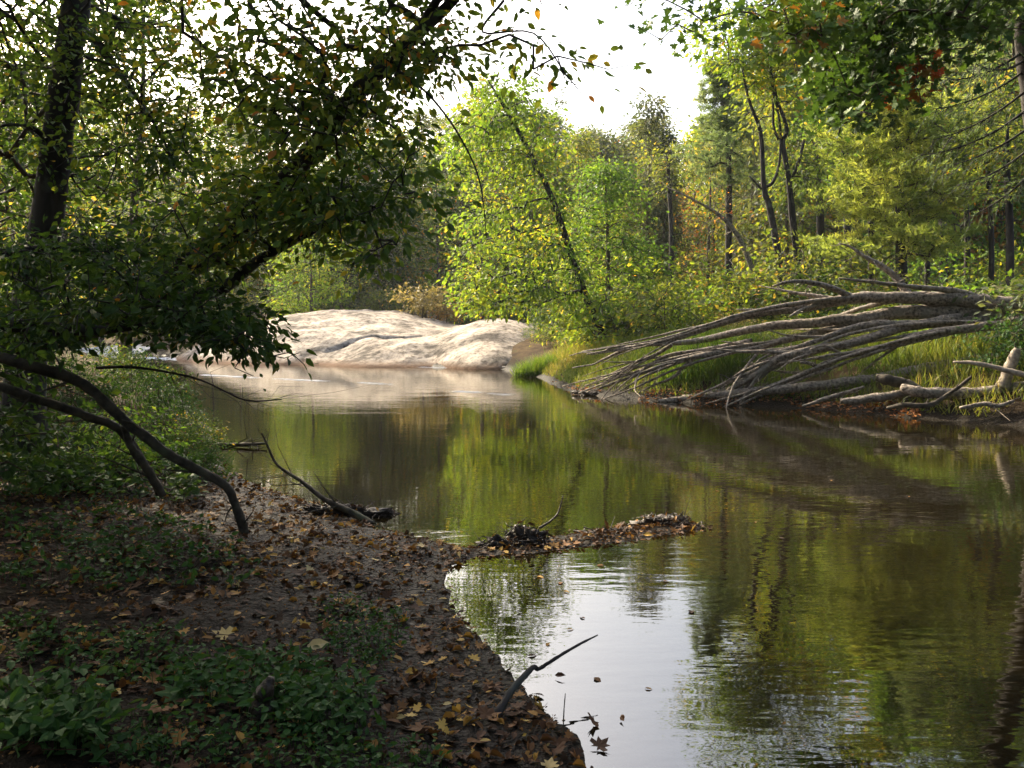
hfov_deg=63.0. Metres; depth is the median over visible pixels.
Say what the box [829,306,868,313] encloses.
shrub
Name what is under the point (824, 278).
shrub
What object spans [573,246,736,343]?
shrub
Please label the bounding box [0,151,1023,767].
ground
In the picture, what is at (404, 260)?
forest tree
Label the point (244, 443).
bank branch
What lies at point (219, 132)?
forest tree
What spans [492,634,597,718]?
stick
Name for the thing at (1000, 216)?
forest tree
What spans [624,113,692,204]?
forest tree
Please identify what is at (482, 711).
leaf litter
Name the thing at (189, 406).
shrub
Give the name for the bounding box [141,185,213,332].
forest tree
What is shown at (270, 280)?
forest tree
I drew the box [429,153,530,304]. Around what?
forest tree
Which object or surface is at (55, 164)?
straight tree
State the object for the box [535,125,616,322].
broadleaf tree
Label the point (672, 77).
sky
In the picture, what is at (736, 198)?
forest tree
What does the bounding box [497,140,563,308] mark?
forest tree
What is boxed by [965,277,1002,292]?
shrub
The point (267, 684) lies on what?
rock
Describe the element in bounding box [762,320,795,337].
shrub
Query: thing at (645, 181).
forest tree
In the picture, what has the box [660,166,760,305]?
leaning tree
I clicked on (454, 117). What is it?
forest tree
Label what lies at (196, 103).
forest tree
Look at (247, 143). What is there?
forest tree
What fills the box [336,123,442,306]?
forest tree
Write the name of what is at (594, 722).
floating leaf
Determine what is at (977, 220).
forest tree
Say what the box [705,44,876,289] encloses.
forest tree
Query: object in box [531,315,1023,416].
grass
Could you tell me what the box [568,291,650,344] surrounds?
shrub
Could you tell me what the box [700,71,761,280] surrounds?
forest tree
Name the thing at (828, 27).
oak tree
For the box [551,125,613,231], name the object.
forest tree
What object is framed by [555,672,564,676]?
floating leaf
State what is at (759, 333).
shrub
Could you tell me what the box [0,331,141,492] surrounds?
shrub
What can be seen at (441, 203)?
forest tree
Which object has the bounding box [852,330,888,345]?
shrub
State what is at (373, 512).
root wad
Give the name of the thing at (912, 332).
shrub
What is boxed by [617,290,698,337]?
shrub
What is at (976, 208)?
forest tree
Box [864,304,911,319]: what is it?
shrub
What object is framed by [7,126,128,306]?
forest tree
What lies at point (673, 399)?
driftwood log
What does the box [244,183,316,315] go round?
forest tree
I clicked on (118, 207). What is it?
forest tree
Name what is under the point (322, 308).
forest tree
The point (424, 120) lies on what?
forest tree
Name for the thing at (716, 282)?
shrub
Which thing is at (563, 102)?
broadleaf tree
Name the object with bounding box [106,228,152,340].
forest tree
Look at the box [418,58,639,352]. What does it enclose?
leaning tree
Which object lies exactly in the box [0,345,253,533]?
branch
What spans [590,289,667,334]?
shrub
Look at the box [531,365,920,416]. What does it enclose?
russet leaves
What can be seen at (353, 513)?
bank branch
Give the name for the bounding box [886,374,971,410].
driftwood branch
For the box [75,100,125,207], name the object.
forest tree
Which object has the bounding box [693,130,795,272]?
forest tree
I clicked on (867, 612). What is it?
water
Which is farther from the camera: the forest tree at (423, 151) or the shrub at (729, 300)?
the forest tree at (423, 151)
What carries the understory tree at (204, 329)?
on the ground at (522, 351)
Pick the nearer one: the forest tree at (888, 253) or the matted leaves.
the matted leaves
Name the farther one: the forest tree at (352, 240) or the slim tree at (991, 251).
the forest tree at (352, 240)
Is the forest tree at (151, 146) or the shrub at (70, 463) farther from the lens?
the forest tree at (151, 146)
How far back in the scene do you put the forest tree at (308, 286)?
66.99 m
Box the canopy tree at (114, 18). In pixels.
[0,0,222,77]
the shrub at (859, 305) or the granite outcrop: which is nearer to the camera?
the shrub at (859, 305)
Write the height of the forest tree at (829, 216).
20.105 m
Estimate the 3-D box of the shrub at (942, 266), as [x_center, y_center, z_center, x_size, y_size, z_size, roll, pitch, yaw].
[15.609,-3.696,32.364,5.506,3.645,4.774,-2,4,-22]
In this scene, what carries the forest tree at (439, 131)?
on the ground at (522, 351)
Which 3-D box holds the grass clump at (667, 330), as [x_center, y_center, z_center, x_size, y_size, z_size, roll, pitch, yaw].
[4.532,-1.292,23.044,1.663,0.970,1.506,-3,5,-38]
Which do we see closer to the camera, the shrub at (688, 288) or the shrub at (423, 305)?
the shrub at (688, 288)
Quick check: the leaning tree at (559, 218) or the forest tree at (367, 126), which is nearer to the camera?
the leaning tree at (559, 218)
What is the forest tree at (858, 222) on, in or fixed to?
on the ground at (522, 351)
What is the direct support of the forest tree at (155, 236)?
on the ground at (522, 351)
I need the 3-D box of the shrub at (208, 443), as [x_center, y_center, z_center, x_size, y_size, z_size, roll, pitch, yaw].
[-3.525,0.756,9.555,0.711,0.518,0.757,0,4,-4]
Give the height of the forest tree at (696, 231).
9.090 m
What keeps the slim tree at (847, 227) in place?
on the ground at (522, 351)
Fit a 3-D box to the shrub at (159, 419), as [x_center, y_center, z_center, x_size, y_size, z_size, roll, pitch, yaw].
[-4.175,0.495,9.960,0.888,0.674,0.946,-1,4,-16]
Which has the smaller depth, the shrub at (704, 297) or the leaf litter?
the leaf litter
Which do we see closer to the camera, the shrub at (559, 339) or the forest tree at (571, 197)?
the shrub at (559, 339)
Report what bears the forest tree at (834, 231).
on the ground at (522, 351)
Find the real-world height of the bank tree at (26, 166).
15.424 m
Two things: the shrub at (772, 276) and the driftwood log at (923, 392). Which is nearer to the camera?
the driftwood log at (923, 392)
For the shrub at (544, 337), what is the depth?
34.87 m
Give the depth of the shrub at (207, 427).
11.01 m
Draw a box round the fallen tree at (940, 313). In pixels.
[562,240,1023,407]
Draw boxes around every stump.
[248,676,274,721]
[995,348,1020,389]
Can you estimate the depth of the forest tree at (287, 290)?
71.96 m
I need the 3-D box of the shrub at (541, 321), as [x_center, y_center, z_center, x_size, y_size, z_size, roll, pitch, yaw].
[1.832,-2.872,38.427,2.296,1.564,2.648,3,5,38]
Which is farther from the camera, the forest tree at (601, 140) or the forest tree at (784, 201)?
the forest tree at (601, 140)
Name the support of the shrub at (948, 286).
on the ground at (522, 351)
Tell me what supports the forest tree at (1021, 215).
on the ground at (522, 351)
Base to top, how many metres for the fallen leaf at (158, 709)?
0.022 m
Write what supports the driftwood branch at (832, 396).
on the ground at (522, 351)
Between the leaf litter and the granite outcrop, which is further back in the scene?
the granite outcrop
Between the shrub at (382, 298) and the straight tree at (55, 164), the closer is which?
the straight tree at (55, 164)
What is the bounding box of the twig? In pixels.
[562,693,565,736]
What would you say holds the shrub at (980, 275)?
on the ground at (522, 351)
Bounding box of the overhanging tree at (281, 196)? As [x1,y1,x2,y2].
[2,0,651,355]
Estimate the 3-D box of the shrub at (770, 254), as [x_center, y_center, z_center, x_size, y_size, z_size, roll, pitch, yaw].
[8.139,-2.933,25.336,4.718,3.535,5.441,0,4,-7]
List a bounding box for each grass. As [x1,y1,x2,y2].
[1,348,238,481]
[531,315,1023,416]
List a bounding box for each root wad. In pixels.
[287,495,402,518]
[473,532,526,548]
[500,517,551,548]
[570,517,638,535]
[624,498,704,527]
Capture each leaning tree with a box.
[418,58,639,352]
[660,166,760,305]
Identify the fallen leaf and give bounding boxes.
[140,702,177,712]
[154,680,186,704]
[213,626,233,639]
[307,639,328,649]
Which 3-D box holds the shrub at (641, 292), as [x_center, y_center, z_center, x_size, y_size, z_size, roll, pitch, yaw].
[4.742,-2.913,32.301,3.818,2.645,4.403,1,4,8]
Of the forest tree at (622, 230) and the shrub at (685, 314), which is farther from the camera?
the forest tree at (622, 230)
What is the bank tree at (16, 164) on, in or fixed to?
on the ground at (522, 351)
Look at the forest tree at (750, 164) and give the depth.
58.48 m
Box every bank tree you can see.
[0,0,99,283]
[0,0,237,230]
[0,0,271,369]
[0,31,168,313]
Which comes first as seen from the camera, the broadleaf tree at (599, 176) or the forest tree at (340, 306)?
the broadleaf tree at (599, 176)
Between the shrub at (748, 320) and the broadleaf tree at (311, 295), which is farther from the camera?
the broadleaf tree at (311, 295)
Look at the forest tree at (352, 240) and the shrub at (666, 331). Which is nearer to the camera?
the shrub at (666, 331)
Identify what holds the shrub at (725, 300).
on the ground at (522, 351)
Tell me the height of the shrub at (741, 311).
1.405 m
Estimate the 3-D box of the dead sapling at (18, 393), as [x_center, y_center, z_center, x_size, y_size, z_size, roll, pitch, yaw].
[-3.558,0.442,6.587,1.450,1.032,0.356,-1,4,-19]
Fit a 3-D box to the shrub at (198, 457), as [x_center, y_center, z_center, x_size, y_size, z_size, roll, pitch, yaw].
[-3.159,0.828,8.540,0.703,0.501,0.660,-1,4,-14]
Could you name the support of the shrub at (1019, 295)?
on the ground at (522, 351)
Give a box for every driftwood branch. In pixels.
[572,385,602,394]
[802,386,864,406]
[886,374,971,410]
[953,360,1023,377]
[959,397,1021,420]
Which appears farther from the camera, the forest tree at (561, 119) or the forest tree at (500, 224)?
the forest tree at (561, 119)
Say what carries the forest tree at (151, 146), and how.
on the ground at (522, 351)
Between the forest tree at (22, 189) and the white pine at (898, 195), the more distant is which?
the forest tree at (22, 189)
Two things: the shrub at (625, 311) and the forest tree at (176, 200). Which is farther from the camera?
the forest tree at (176, 200)
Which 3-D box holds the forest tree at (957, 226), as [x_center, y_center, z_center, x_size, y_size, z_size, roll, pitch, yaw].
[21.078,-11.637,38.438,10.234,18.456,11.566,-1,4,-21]
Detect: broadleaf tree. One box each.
[251,227,363,319]
[433,72,532,320]
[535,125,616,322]
[543,150,681,344]
[546,79,573,237]
[597,90,701,299]
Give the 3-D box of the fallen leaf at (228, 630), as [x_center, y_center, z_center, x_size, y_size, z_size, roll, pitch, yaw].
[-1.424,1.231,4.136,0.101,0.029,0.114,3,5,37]
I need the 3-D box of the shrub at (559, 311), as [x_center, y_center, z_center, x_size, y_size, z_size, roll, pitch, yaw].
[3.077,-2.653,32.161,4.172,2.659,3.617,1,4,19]
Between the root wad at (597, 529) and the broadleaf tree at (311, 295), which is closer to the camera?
the root wad at (597, 529)
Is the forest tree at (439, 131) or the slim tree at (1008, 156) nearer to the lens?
the slim tree at (1008, 156)
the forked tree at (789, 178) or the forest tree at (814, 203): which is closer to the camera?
the forked tree at (789, 178)
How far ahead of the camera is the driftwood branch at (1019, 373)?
14.84 m
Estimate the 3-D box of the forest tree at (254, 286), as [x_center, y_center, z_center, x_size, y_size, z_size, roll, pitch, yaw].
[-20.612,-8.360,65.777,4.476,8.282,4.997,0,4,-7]
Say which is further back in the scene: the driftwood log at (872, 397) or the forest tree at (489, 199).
the forest tree at (489, 199)
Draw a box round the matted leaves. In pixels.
[428,523,712,564]
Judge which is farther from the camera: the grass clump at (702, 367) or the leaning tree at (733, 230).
the leaning tree at (733, 230)
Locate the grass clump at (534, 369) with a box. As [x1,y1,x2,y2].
[507,350,560,376]
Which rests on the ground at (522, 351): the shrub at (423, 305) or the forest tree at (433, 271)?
the forest tree at (433, 271)
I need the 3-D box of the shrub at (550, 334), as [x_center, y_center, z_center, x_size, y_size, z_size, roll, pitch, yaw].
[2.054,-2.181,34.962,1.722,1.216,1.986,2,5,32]
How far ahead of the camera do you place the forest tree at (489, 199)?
62.38 m
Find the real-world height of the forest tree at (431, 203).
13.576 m
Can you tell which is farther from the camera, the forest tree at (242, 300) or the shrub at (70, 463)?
the forest tree at (242, 300)
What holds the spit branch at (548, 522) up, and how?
in the root wad at (533, 536)
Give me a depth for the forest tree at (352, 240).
60.80 m
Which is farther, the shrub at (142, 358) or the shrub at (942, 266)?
the shrub at (942, 266)
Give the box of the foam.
[146,357,506,394]
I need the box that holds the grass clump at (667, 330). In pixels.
[651,323,708,339]
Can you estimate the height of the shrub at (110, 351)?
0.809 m
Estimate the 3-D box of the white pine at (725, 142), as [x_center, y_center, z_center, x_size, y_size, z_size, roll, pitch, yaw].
[8.273,-7.244,32.637,4.364,10.848,4.389,-2,4,-23]
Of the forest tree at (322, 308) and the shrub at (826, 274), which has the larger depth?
the forest tree at (322, 308)
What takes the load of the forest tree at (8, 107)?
on the ground at (522, 351)
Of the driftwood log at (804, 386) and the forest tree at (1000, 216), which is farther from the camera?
the forest tree at (1000, 216)
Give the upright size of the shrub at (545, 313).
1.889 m
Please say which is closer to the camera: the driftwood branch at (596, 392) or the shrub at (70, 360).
the shrub at (70, 360)
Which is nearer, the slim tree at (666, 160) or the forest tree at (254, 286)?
the slim tree at (666, 160)
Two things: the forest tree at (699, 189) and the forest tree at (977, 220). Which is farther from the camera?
the forest tree at (699, 189)
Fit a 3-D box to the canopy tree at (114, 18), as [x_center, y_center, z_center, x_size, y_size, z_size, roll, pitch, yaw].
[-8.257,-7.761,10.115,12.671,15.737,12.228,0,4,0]
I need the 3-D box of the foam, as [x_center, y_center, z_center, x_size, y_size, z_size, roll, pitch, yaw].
[-11.187,-0.740,35.563,36.301,0.009,9.528,3,5,39]
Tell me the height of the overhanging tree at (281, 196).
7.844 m
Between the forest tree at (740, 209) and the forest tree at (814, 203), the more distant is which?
the forest tree at (740, 209)
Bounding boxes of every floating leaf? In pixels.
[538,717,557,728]
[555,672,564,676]
[587,712,598,727]
[590,736,610,751]
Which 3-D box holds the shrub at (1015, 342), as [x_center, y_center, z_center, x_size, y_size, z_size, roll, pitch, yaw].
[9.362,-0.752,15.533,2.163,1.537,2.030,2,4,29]
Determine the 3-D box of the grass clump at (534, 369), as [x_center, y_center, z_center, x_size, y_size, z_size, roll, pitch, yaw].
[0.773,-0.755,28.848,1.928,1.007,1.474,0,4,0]
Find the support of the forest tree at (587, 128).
on the ground at (522, 351)
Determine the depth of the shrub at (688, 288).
32.15 m
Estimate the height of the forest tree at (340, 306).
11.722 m
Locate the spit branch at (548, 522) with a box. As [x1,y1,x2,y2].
[538,496,563,528]
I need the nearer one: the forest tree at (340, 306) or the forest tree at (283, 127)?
the forest tree at (340, 306)
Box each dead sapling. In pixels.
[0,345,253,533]
[0,382,157,495]
[98,425,166,497]
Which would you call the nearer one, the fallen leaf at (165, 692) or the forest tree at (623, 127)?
the fallen leaf at (165, 692)
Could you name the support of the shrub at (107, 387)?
on the ground at (522, 351)
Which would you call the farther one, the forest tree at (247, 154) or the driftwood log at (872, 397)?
the forest tree at (247, 154)
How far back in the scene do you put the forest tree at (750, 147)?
55.61 m
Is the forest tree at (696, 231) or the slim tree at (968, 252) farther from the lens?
the forest tree at (696, 231)
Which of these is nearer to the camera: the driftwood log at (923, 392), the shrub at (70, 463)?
the shrub at (70, 463)
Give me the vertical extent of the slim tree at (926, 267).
9.922 m
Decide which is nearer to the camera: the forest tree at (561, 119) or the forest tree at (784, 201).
the forest tree at (784, 201)
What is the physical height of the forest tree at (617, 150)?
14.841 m
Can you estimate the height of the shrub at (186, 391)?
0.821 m
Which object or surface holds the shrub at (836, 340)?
on the ground at (522, 351)
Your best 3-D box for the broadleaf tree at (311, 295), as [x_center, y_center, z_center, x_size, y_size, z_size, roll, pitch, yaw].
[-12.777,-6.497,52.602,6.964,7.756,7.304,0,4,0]
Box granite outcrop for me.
[176,309,560,369]
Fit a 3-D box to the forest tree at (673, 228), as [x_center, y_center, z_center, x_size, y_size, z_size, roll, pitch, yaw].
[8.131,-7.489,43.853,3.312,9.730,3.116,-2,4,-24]
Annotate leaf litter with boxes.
[0,383,697,767]
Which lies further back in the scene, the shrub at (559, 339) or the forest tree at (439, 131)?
the forest tree at (439, 131)
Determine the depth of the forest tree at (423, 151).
68.87 m
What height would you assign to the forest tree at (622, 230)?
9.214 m
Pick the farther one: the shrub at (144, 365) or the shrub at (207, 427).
the shrub at (144, 365)
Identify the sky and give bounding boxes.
[0,0,789,192]
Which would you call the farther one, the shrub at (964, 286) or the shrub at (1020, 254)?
the shrub at (1020, 254)
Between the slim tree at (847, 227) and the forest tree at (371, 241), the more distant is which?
the forest tree at (371, 241)
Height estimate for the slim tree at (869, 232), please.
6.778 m
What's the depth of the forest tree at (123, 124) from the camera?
124.56 m
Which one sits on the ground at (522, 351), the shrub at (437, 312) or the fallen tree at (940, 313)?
the fallen tree at (940, 313)
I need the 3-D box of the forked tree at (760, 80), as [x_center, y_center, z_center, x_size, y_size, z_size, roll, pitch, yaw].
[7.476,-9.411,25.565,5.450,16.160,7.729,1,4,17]
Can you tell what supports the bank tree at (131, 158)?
on the ground at (522, 351)
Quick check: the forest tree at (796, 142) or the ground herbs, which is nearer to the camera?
the ground herbs
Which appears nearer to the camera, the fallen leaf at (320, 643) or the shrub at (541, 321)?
the fallen leaf at (320, 643)
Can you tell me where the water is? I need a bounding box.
[99,354,1023,767]
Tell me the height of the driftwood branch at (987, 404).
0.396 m
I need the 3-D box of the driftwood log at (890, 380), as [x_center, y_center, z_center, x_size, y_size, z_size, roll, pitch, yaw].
[7.398,0.041,15.854,0.950,0.451,0.261,1,4,20]
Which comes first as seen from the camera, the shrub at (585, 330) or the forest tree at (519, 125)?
the shrub at (585, 330)
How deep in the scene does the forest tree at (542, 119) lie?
68.47 m
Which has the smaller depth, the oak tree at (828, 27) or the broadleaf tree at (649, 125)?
the oak tree at (828, 27)
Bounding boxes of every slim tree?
[623,127,709,282]
[772,66,874,277]
[799,85,885,286]
[822,155,893,289]
[886,76,976,284]
[909,109,1015,284]
[943,62,1020,286]
[945,79,1023,291]
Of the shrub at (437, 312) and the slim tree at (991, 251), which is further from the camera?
the shrub at (437, 312)
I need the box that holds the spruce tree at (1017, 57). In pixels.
[894,0,1023,240]
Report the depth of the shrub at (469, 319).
53.45 m
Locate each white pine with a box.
[671,60,788,304]
[785,82,1023,304]
[865,9,1016,285]
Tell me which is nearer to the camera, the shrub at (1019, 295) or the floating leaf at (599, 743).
the floating leaf at (599, 743)
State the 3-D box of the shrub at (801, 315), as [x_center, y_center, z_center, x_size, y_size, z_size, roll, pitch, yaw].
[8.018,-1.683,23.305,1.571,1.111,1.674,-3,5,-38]
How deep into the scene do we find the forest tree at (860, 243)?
37.84 m
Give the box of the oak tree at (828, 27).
[596,0,1023,143]
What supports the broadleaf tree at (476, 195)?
on the ground at (522, 351)
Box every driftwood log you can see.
[658,385,744,401]
[682,348,1020,398]
[840,390,907,408]
[875,374,924,398]
[900,381,1023,398]
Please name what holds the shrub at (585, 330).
on the ground at (522, 351)
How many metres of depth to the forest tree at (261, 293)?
63.15 m
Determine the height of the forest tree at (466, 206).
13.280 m
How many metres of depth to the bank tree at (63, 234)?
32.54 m
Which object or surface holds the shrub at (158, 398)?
on the ground at (522, 351)
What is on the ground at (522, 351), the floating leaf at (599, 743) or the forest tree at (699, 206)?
the forest tree at (699, 206)
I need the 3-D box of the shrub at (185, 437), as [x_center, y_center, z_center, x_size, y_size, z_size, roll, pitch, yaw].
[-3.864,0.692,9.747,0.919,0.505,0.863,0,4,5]
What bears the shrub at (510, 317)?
on the ground at (522, 351)
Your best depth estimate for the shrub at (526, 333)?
36.84 m
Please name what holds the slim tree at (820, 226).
on the ground at (522, 351)
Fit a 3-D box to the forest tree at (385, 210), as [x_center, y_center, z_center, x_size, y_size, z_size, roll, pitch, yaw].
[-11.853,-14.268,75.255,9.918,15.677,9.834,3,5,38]
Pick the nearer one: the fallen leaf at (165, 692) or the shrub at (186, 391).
the fallen leaf at (165, 692)
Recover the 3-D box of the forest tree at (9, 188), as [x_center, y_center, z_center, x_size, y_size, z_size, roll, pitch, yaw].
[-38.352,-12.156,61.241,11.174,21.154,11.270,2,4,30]
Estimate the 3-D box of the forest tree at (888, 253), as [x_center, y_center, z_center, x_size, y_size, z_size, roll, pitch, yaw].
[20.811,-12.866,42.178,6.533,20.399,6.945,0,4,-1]
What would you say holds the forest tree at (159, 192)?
on the ground at (522, 351)
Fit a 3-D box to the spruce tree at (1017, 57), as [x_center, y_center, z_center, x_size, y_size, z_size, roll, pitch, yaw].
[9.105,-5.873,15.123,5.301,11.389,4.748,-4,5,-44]
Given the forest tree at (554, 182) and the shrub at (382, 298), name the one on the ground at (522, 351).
the forest tree at (554, 182)
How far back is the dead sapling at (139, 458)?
6.77 m
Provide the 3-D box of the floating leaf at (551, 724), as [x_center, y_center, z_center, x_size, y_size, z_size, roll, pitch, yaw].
[0.148,1.402,3.458,0.086,0.016,0.081,0,4,0]
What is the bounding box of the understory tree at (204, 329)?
[0,204,337,391]
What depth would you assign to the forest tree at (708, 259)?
48.12 m
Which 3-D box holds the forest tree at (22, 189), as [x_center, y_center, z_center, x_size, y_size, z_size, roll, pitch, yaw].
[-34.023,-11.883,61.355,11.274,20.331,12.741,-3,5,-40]
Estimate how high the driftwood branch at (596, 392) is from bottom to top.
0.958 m
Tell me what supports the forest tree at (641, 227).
on the ground at (522, 351)
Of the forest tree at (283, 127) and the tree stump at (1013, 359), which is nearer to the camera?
the tree stump at (1013, 359)
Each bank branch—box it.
[96,351,362,425]
[182,405,279,449]
[219,408,375,522]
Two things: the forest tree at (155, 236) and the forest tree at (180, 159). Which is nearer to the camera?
the forest tree at (155, 236)
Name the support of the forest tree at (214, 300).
on the ground at (522, 351)
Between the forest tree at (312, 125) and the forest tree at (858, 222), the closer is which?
the forest tree at (858, 222)
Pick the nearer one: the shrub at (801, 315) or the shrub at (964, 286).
the shrub at (964, 286)
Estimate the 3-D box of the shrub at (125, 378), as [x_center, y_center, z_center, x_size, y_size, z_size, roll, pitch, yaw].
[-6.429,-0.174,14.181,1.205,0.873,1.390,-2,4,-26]
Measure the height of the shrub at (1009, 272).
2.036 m
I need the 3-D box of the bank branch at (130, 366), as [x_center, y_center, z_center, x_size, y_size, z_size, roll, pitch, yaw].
[-2.111,0.016,6.019,2.239,0.687,0.698,1,4,8]
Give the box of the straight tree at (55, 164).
[0,0,254,453]
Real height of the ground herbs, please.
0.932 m
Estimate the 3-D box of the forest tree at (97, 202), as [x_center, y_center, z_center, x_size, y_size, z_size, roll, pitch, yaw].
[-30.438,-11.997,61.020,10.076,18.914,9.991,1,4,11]
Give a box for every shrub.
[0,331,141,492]
[0,342,115,381]
[15,444,113,491]
[43,401,200,483]
[67,375,135,408]
[78,340,152,374]
[94,348,169,393]
[112,346,167,374]
[119,365,202,415]
[125,397,200,448]
[126,359,179,389]
[131,365,205,404]
[150,423,220,453]
[162,397,212,424]
[166,410,233,443]
[171,442,235,485]
[179,428,237,467]
[347,283,416,314]
[385,277,455,317]
[425,300,466,323]
[447,295,510,324]
[493,301,538,322]
[520,319,550,337]
[521,304,563,333]
[525,300,571,325]
[528,324,558,346]
[536,320,568,342]
[540,280,619,346]
[550,326,572,345]
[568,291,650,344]
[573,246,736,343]
[574,307,630,340]
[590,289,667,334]
[602,280,678,317]
[612,269,726,342]
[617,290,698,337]
[638,289,735,333]
[640,275,717,302]
[657,324,696,347]
[671,256,818,328]
[673,265,765,316]
[676,284,733,321]
[695,227,873,324]
[699,285,755,324]
[710,307,765,332]
[711,301,778,322]
[722,258,835,318]
[722,321,787,355]
[730,256,891,328]
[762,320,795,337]
[770,257,858,291]
[773,311,827,334]
[800,314,867,347]
[807,246,946,312]
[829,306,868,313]
[832,283,894,313]
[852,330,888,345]
[854,245,984,291]
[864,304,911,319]
[881,319,940,347]
[894,282,1001,305]
[896,266,1023,338]
[912,276,1023,343]
[937,233,1023,292]
[948,253,1023,292]
[952,269,1023,345]
[953,303,1023,376]
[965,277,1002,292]
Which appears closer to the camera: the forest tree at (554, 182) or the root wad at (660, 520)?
the root wad at (660, 520)
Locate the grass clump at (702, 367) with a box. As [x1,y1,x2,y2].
[651,318,776,386]
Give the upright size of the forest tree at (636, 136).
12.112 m
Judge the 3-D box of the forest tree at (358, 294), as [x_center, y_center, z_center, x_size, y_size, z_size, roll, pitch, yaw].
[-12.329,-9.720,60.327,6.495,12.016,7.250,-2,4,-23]
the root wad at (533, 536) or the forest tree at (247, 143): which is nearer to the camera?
the root wad at (533, 536)
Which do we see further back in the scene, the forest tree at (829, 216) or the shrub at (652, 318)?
the forest tree at (829, 216)
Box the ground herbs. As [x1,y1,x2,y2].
[0,395,461,767]
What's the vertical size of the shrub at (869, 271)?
3.017 m
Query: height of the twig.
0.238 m
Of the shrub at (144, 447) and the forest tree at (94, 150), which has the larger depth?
the forest tree at (94, 150)
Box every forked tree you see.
[665,0,814,319]
[714,0,894,314]
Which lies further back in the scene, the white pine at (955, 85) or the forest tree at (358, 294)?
the forest tree at (358, 294)
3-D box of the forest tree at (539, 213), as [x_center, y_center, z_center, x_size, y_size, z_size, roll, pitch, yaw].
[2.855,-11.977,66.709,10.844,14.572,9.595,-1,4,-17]
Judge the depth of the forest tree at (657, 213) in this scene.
40.76 m
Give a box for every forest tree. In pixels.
[0,45,89,308]
[0,83,100,347]
[0,96,28,299]
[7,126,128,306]
[11,90,160,346]
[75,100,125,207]
[90,89,148,160]
[94,200,128,295]
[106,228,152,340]
[108,102,195,199]
[124,178,206,279]
[126,207,188,335]
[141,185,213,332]
[147,117,198,196]
[147,190,208,307]
[163,94,213,188]
[169,102,268,226]
[197,267,231,317]
[206,94,301,213]
[208,117,275,215]
[212,233,285,320]
[213,239,260,316]
[229,242,275,316]
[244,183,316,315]
[251,221,287,310]
[255,167,350,318]
[259,96,292,162]
[275,273,319,312]
[281,236,333,310]
[288,171,396,310]
[294,140,402,309]
[298,92,342,167]
[301,171,375,309]
[318,102,422,236]
[325,153,441,316]
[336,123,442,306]
[345,143,429,292]
[367,198,441,310]
[381,150,487,319]
[384,141,450,317]
[395,106,445,203]
[417,147,491,296]
[418,113,452,157]
[418,156,520,324]
[418,160,502,324]
[423,100,496,203]
[429,116,552,303]
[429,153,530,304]
[469,87,567,232]
[489,139,593,321]
[490,103,586,317]
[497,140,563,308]
[500,156,603,322]
[523,111,587,190]
[526,158,616,291]
[541,123,643,291]
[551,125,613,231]
[564,132,658,296]
[568,123,605,184]
[571,137,656,295]
[609,119,642,178]
[610,181,641,294]
[618,121,657,181]
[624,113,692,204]
[637,204,651,294]
[638,124,695,300]
[649,160,693,287]
[654,187,717,298]
[655,125,739,286]
[671,111,772,292]
[674,110,770,295]
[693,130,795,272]
[696,115,789,280]
[697,51,809,248]
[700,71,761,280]
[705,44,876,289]
[711,51,816,283]
[734,40,838,280]
[737,6,840,285]
[761,17,879,286]
[772,2,957,288]
[807,65,861,285]
[815,4,934,280]
[842,0,958,291]
[849,0,1023,291]
[854,40,972,285]
[875,35,1023,281]
[927,40,1023,285]
[930,32,1023,281]
[949,43,1023,274]

